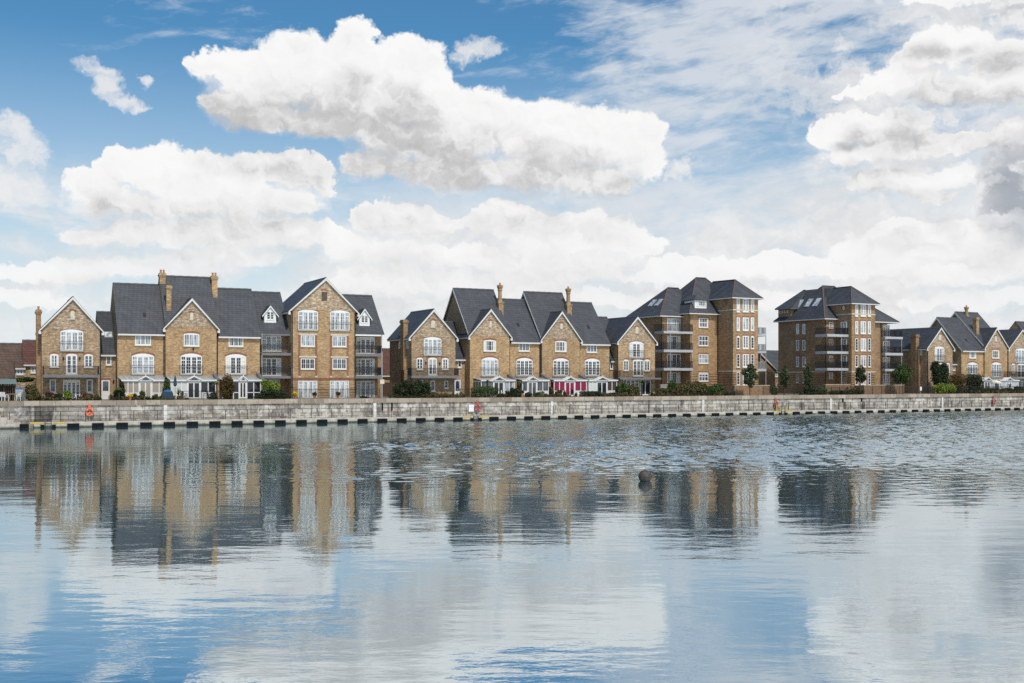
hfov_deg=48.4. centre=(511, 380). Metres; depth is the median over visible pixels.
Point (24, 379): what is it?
creeper
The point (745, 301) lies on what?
window
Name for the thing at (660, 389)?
shrub
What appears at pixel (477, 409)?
lifebuoy
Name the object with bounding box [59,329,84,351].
window
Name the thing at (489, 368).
window
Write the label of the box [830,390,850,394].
shrub
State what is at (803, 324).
window
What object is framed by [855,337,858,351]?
window
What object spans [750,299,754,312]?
window
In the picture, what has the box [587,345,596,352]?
window
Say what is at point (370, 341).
window
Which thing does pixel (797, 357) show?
window
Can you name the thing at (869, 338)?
window
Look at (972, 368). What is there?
window
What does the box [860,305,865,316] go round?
window
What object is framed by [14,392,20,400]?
garden chair
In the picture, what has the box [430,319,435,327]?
blind window
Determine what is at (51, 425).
quay ladder
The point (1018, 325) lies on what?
terraced house
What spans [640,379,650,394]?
door
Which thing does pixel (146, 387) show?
door
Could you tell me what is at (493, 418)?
fender
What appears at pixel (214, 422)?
fender
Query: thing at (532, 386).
door
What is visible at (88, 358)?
window
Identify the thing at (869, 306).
window
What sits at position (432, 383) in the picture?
window
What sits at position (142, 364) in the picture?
window
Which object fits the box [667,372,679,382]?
window
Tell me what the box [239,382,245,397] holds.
door
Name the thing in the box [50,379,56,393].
window
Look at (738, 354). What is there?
window
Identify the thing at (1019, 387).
garden railing
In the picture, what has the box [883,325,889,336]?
window
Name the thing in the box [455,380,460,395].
door
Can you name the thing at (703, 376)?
window
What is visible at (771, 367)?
cottage
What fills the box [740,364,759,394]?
tree
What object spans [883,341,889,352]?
window
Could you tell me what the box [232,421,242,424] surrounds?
fender
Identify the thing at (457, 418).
fender
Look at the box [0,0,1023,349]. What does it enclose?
sky
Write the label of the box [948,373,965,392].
hedge
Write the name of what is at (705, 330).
apartment tower
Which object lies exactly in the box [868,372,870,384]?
window
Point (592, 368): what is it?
window
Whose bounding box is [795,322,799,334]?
window
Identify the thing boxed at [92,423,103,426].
fender
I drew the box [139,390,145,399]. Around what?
shrub
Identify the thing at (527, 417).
fender
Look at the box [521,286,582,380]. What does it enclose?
terraced house
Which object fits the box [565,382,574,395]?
door
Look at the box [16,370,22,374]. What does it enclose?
window
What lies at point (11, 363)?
cottage
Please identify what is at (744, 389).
terrace wall
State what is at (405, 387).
shrub
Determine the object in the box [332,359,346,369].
window
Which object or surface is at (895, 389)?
garden railing
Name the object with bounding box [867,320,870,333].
window
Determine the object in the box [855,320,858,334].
window
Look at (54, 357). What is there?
window
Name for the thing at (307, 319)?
window
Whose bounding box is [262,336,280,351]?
window
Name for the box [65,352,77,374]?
door
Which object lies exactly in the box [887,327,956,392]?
gabled house
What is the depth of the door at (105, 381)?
133.00 m
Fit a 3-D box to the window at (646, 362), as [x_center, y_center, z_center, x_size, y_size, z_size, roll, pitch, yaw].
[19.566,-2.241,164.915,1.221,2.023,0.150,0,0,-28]
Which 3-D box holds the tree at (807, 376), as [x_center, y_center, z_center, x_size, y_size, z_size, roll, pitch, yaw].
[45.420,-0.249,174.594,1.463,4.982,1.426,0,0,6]
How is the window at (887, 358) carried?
in the apartment tower at (833, 335)
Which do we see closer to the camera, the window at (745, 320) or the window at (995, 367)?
the window at (745, 320)
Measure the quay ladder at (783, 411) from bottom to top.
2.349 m
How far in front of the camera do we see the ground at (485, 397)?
146.05 m
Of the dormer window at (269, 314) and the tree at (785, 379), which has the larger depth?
the tree at (785, 379)
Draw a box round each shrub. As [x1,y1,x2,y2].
[24,382,41,400]
[45,390,53,400]
[63,390,72,399]
[112,387,125,399]
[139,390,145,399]
[219,373,235,398]
[260,379,279,389]
[392,379,432,397]
[509,387,520,396]
[548,386,553,394]
[615,383,629,395]
[628,384,639,395]
[656,387,668,395]
[667,380,677,392]
[677,380,707,395]
[707,384,725,395]
[770,385,777,394]
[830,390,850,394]
[848,387,864,393]
[932,383,956,393]
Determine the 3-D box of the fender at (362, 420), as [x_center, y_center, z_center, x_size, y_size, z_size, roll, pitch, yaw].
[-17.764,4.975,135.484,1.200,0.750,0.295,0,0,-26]
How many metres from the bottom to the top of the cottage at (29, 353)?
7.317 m
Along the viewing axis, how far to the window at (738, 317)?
172.96 m
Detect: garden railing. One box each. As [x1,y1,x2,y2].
[180,390,221,399]
[285,388,379,397]
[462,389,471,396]
[765,386,804,394]
[823,386,862,391]
[863,386,933,393]
[951,386,1023,393]
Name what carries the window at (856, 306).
in the apartment tower at (833, 335)
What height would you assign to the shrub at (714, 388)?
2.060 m
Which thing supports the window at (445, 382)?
in the gabled house at (425, 346)
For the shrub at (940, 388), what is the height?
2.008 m
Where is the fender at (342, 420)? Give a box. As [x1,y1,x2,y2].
[337,419,347,422]
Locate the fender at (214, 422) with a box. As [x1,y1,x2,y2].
[209,421,220,424]
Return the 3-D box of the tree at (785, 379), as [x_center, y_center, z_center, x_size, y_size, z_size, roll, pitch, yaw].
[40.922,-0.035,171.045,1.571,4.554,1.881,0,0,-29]
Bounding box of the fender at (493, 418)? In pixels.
[489,417,498,419]
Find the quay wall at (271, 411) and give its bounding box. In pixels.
[0,393,1023,428]
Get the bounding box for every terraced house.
[35,296,115,399]
[110,282,164,387]
[158,270,219,380]
[213,287,260,380]
[443,283,512,395]
[497,298,540,380]
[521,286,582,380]
[570,301,610,377]
[930,317,985,391]
[951,305,1009,380]
[1010,321,1023,329]
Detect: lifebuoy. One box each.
[86,404,93,420]
[474,401,480,414]
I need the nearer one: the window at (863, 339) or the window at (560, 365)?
the window at (560, 365)
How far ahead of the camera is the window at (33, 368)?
139.25 m
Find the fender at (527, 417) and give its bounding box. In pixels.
[524,416,532,419]
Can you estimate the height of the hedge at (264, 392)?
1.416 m
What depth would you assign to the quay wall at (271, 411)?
141.41 m
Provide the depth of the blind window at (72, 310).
129.92 m
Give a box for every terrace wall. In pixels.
[726,385,769,394]
[817,384,850,393]
[854,385,903,393]
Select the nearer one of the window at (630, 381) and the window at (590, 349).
the window at (590, 349)
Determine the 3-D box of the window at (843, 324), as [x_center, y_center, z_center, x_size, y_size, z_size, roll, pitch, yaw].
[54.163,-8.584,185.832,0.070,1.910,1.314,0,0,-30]
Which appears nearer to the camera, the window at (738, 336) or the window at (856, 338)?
the window at (738, 336)
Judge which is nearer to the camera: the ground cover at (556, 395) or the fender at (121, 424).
the fender at (121, 424)
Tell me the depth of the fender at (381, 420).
136.43 m
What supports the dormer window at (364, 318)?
in the apartment block
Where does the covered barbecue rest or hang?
on the ground at (485, 397)
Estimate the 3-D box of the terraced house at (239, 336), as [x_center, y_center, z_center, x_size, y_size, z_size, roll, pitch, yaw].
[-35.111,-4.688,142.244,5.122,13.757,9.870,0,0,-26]
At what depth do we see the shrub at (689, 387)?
162.73 m
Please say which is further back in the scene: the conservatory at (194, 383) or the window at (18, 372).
the window at (18, 372)
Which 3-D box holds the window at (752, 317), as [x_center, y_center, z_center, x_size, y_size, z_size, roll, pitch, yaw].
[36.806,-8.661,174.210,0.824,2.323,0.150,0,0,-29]
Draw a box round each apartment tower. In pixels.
[626,277,765,393]
[773,285,902,392]
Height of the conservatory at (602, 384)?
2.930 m
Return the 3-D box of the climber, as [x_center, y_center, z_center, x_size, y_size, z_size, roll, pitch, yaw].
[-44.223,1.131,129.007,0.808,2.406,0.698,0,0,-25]
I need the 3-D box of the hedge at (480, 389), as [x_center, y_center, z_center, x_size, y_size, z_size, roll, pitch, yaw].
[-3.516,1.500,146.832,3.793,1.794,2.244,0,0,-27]
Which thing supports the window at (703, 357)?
in the apartment tower at (705, 330)
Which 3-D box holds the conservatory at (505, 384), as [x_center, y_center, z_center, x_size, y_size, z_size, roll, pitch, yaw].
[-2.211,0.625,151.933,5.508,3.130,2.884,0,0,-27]
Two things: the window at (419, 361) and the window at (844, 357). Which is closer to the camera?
the window at (419, 361)
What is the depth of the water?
33.26 m
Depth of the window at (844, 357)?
185.74 m
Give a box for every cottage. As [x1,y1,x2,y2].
[0,343,25,397]
[22,339,35,385]
[382,348,389,382]
[758,350,777,391]
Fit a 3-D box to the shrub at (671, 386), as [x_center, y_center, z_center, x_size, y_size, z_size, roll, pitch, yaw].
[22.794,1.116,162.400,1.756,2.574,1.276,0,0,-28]
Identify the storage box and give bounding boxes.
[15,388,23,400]
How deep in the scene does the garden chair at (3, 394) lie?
120.91 m
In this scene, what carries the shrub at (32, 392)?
on the ground at (485, 397)
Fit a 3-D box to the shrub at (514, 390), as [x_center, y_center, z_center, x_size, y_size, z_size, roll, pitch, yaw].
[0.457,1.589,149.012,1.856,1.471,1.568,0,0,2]
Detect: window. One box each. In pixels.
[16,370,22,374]
[30,366,35,373]
[49,352,59,367]
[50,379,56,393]
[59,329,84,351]
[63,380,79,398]
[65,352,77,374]
[69,309,75,319]
[83,352,93,367]
[87,379,92,393]
[105,356,111,365]
[131,351,154,374]
[134,336,151,345]
[179,352,202,374]
[183,331,199,346]
[189,311,193,320]
[225,352,246,374]
[228,338,242,346]
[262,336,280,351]
[262,358,280,375]
[266,311,273,319]
[266,379,279,382]
[298,310,317,330]
[298,381,316,397]
[300,335,314,346]
[300,359,315,369]
[330,310,350,331]
[330,381,348,397]
[332,336,346,347]
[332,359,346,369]
[356,337,374,353]
[356,358,374,375]
[356,381,374,396]
[361,315,367,323]
[416,356,423,369]
[423,337,442,355]
[427,356,437,375]
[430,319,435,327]
[430,381,435,391]
[441,356,448,369]
[444,381,447,388]
[481,356,499,376]
[483,338,496,351]
[516,356,533,376]
[518,344,529,351]
[552,357,569,376]
[554,339,566,351]
[584,357,600,376]
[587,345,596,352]
[623,358,628,371]
[623,379,638,385]
[629,341,644,358]
[632,359,643,376]
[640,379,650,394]
[644,358,649,371]
[667,318,679,330]
[667,336,679,349]
[667,354,679,367]
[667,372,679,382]
[697,301,705,306]
[698,317,708,327]
[698,334,708,346]
[698,353,708,363]
[698,371,708,381]
[736,299,740,312]
[736,316,739,330]
[736,334,739,348]
[736,353,740,367]
[737,372,739,384]
[742,299,748,312]
[742,316,748,330]
[742,334,748,348]
[742,353,748,367]
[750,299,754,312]
[750,316,754,330]
[750,334,753,348]
[750,353,754,364]
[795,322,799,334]
[795,339,799,350]
[796,355,799,366]
[802,322,805,334]
[802,339,805,350]
[802,355,805,366]
[828,338,833,345]
[828,354,833,360]
[828,371,833,378]
[841,322,846,327]
[842,339,846,344]
[842,355,846,361]
[855,304,857,316]
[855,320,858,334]
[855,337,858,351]
[855,354,857,367]
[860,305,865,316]
[860,320,866,334]
[860,337,866,351]
[860,354,866,367]
[867,305,870,316]
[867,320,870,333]
[867,337,871,351]
[867,354,871,367]
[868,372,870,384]
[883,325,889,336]
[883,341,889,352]
[883,357,889,368]
[883,374,889,384]
[934,347,944,361]
[967,361,978,374]
[969,352,976,358]
[991,361,1001,377]
[992,349,999,358]
[1015,348,1023,362]
[1017,363,1023,376]
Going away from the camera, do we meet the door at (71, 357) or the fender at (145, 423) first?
the fender at (145, 423)
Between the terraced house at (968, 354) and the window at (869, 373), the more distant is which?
the terraced house at (968, 354)
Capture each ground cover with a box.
[36,389,1023,400]
[42,390,1023,400]
[124,393,686,399]
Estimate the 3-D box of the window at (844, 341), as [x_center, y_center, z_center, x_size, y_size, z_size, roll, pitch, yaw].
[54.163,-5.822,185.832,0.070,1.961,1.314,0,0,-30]
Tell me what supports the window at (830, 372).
in the apartment tower at (833, 335)
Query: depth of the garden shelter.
125.26 m
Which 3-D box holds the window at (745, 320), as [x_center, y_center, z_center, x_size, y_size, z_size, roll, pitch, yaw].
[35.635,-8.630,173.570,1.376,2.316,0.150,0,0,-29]
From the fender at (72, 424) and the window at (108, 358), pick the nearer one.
the fender at (72, 424)
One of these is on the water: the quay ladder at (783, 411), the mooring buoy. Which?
the mooring buoy
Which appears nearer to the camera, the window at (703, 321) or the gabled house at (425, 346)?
the gabled house at (425, 346)
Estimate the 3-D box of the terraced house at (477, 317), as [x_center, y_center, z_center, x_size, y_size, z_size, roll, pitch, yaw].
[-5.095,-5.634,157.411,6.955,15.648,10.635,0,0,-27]
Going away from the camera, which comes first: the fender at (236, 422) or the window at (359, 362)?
the fender at (236, 422)
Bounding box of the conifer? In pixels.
[161,377,170,399]
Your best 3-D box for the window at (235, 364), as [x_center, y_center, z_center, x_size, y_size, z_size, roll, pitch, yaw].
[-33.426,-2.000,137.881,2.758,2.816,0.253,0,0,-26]
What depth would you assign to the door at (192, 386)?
133.26 m
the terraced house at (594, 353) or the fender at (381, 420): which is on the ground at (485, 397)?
the terraced house at (594, 353)
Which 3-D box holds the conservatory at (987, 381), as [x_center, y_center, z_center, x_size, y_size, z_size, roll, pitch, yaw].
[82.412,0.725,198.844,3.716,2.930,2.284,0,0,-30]
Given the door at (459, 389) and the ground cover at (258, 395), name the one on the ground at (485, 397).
the ground cover at (258, 395)
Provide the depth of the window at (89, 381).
130.71 m
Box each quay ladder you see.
[30,422,65,427]
[463,415,487,419]
[774,404,791,414]
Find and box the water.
[0,410,1023,682]
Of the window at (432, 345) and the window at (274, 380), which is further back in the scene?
the window at (432, 345)
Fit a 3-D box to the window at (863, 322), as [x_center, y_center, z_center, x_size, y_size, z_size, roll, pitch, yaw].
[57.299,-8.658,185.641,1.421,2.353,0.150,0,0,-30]
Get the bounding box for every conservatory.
[119,374,164,397]
[167,373,219,398]
[219,373,263,398]
[473,374,516,396]
[516,374,550,396]
[550,374,588,395]
[588,376,617,393]
[981,376,994,387]
[991,377,1019,390]
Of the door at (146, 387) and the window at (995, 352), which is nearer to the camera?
the door at (146, 387)
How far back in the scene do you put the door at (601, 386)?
158.36 m
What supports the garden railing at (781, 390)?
on the ground at (485, 397)
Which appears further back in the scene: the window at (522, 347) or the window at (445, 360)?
the window at (522, 347)
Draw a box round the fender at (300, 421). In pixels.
[296,420,306,423]
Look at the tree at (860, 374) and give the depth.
177.62 m
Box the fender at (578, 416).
[575,415,582,418]
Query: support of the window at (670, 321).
in the apartment tower at (705, 330)
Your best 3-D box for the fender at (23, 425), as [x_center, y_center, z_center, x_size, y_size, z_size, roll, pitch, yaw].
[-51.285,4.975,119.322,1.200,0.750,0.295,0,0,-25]
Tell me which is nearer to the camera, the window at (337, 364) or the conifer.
the conifer
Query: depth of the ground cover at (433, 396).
144.03 m
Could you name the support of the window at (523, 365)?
in the terraced house at (525, 352)
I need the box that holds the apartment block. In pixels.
[252,277,384,397]
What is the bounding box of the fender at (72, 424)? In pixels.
[67,423,78,426]
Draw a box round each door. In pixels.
[101,378,110,398]
[140,382,151,397]
[188,382,199,397]
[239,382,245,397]
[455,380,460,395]
[494,382,503,396]
[528,382,536,395]
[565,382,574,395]
[597,382,606,393]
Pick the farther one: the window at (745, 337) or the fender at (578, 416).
the window at (745, 337)
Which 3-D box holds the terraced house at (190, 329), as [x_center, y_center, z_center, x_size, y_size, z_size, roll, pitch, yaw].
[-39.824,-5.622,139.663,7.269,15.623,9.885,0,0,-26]
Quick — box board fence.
[382,382,398,396]
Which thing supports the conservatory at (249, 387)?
on the ground at (485, 397)
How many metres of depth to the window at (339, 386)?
143.67 m
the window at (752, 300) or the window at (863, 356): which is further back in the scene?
the window at (863, 356)
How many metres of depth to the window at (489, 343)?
152.82 m
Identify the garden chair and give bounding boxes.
[1,392,8,400]
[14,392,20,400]
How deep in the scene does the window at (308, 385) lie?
141.82 m
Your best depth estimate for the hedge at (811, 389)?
173.74 m
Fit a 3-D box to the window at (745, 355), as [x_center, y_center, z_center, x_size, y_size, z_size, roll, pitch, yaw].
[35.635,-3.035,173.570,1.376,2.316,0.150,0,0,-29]
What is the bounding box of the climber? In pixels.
[119,380,124,388]
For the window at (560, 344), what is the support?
in the terraced house at (560, 339)
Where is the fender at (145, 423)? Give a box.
[140,422,151,425]
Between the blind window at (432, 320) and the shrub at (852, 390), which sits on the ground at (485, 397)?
the shrub at (852, 390)
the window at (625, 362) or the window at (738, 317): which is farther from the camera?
the window at (738, 317)
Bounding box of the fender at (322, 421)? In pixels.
[317,420,327,422]
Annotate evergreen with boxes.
[930,361,949,384]
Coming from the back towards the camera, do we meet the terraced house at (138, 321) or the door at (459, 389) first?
the door at (459, 389)
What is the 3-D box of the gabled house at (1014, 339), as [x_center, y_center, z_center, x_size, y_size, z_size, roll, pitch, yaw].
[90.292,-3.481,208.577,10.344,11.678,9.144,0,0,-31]
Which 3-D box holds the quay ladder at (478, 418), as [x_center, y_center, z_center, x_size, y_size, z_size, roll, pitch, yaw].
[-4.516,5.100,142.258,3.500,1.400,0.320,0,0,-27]
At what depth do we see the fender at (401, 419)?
137.57 m
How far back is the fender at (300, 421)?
132.03 m
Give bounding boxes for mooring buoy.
[638,469,651,480]
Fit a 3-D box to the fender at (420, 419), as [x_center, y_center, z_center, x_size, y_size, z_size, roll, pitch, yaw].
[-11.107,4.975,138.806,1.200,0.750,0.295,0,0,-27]
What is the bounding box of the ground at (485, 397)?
[0,392,982,400]
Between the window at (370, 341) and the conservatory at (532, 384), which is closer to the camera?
the window at (370, 341)
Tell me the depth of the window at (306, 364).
141.85 m
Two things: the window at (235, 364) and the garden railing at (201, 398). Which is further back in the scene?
the window at (235, 364)
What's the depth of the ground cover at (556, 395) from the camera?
154.21 m
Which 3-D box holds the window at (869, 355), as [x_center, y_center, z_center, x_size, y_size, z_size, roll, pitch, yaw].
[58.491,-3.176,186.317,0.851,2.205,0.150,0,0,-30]
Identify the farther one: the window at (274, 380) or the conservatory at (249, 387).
the window at (274, 380)
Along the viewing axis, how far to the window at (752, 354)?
174.27 m
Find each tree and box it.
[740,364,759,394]
[779,365,790,394]
[803,363,812,386]
[855,365,866,389]
[890,363,912,393]
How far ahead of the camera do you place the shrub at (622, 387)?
156.90 m
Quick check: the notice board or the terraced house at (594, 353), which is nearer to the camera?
the notice board
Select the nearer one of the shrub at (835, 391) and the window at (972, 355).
the shrub at (835, 391)
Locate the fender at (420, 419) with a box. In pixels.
[416,418,425,420]
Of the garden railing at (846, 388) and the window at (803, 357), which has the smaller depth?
the garden railing at (846, 388)
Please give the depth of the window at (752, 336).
174.27 m
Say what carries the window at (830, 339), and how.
in the apartment tower at (833, 335)
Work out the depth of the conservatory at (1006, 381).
200.23 m
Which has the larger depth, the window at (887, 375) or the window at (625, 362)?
the window at (887, 375)
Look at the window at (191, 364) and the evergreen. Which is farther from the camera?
the evergreen
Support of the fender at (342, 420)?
attached to the quay wall at (271, 411)
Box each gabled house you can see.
[387,308,465,396]
[598,316,660,394]
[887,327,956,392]
[999,329,1023,387]
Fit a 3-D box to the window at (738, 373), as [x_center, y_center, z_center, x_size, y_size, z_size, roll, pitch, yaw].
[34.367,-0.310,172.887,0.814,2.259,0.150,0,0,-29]
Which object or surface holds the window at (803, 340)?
in the apartment tower at (833, 335)
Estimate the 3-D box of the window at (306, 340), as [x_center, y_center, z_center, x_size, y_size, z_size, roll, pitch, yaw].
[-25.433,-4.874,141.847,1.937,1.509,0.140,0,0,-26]
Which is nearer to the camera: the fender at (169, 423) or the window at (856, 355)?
the fender at (169, 423)
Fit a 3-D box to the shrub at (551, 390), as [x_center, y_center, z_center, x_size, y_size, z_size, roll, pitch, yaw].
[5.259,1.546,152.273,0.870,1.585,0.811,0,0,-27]
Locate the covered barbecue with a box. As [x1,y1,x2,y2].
[161,390,172,399]
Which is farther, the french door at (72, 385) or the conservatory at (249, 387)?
the conservatory at (249, 387)
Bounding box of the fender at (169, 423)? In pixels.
[164,422,174,425]
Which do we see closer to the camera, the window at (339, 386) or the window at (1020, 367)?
the window at (339, 386)
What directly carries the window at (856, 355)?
in the apartment tower at (833, 335)
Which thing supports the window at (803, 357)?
in the apartment tower at (833, 335)
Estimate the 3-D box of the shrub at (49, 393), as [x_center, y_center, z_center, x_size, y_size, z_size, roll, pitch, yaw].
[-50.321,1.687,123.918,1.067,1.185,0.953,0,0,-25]
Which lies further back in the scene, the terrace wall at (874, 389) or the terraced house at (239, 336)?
the terrace wall at (874, 389)
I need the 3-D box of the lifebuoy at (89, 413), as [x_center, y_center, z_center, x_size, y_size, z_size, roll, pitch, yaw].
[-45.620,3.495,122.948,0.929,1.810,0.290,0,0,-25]
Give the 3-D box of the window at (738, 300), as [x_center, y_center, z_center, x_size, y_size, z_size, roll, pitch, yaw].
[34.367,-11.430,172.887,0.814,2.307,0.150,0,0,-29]
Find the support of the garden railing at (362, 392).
on the ground at (485, 397)
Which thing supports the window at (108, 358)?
in the terraced house at (75, 350)
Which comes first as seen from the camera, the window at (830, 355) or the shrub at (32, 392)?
the shrub at (32, 392)
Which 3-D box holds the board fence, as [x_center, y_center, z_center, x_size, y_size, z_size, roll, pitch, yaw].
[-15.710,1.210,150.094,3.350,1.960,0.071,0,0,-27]
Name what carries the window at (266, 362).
in the apartment block
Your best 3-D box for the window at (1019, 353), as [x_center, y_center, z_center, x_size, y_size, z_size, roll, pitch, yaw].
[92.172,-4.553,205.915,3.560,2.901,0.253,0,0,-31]
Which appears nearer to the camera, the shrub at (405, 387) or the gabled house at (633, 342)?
the shrub at (405, 387)
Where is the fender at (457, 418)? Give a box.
[453,417,462,420]
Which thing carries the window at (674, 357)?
in the apartment tower at (705, 330)
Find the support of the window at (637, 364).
in the gabled house at (633, 342)
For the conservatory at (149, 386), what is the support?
on the ground at (485, 397)
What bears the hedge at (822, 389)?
on the ground at (485, 397)
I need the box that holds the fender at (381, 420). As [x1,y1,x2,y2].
[377,419,386,421]
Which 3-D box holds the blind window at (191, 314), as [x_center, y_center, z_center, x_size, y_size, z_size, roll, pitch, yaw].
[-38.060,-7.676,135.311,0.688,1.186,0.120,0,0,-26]
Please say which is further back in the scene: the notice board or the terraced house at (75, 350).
the notice board
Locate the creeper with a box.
[10,377,35,398]
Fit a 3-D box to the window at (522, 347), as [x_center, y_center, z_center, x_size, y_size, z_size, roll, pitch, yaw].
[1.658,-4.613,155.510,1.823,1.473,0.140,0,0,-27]
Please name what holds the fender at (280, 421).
attached to the quay wall at (271, 411)
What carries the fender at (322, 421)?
attached to the quay wall at (271, 411)
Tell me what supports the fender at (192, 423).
attached to the quay wall at (271, 411)
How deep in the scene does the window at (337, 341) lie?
143.63 m
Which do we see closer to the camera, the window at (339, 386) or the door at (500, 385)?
the window at (339, 386)
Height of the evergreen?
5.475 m
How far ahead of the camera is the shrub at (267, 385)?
135.40 m
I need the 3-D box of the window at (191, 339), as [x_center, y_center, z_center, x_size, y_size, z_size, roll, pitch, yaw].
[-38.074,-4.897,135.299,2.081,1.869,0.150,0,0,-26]
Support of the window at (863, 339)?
in the apartment tower at (833, 335)
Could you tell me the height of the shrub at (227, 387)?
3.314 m
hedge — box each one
[260,389,286,398]
[470,385,500,397]
[579,391,601,396]
[804,386,817,394]
[817,387,826,394]
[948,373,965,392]
[965,373,984,390]
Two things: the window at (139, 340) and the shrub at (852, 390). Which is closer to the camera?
the window at (139, 340)
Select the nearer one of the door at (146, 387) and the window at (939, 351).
the door at (146, 387)
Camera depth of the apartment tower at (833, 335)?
187.99 m
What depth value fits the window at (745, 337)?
173.55 m
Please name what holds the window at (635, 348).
in the gabled house at (633, 342)
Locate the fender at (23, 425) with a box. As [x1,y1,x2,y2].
[19,424,28,427]
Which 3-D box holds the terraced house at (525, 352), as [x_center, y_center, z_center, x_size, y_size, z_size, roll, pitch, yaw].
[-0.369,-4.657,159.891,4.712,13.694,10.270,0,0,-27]
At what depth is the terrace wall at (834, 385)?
179.69 m
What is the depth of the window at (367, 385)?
147.18 m
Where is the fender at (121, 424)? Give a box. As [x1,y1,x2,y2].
[116,423,127,426]
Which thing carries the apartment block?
on the ground at (485, 397)
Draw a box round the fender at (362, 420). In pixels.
[358,419,367,421]
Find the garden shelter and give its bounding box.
[0,379,16,400]
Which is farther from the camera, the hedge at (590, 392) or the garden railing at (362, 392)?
the hedge at (590, 392)
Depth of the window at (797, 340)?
191.49 m
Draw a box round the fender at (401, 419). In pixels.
[397,418,406,421]
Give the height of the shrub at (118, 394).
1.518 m
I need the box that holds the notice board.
[468,404,473,411]
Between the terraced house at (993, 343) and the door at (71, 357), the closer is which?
the door at (71, 357)
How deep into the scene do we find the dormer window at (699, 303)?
174.31 m
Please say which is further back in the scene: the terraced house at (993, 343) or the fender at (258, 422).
the terraced house at (993, 343)
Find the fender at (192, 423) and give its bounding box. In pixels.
[187,422,197,424]
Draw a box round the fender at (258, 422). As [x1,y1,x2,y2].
[253,420,263,423]
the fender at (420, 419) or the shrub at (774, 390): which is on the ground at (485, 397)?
the shrub at (774, 390)
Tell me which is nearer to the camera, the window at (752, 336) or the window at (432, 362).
the window at (432, 362)
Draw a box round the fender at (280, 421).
[275,420,285,423]
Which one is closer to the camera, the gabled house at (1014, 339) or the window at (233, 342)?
the window at (233, 342)
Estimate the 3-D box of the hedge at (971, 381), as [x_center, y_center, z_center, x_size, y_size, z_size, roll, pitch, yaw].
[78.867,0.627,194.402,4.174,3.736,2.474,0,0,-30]
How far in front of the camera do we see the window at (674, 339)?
174.33 m
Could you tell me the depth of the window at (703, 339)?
174.27 m
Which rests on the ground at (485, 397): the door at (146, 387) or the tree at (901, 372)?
the tree at (901, 372)
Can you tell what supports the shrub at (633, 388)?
on the ground at (485, 397)
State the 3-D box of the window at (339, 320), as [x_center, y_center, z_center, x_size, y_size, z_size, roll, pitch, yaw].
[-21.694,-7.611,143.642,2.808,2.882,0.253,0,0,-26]
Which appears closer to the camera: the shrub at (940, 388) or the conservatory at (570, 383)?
the conservatory at (570, 383)
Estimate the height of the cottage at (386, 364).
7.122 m
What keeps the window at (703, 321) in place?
in the apartment tower at (705, 330)

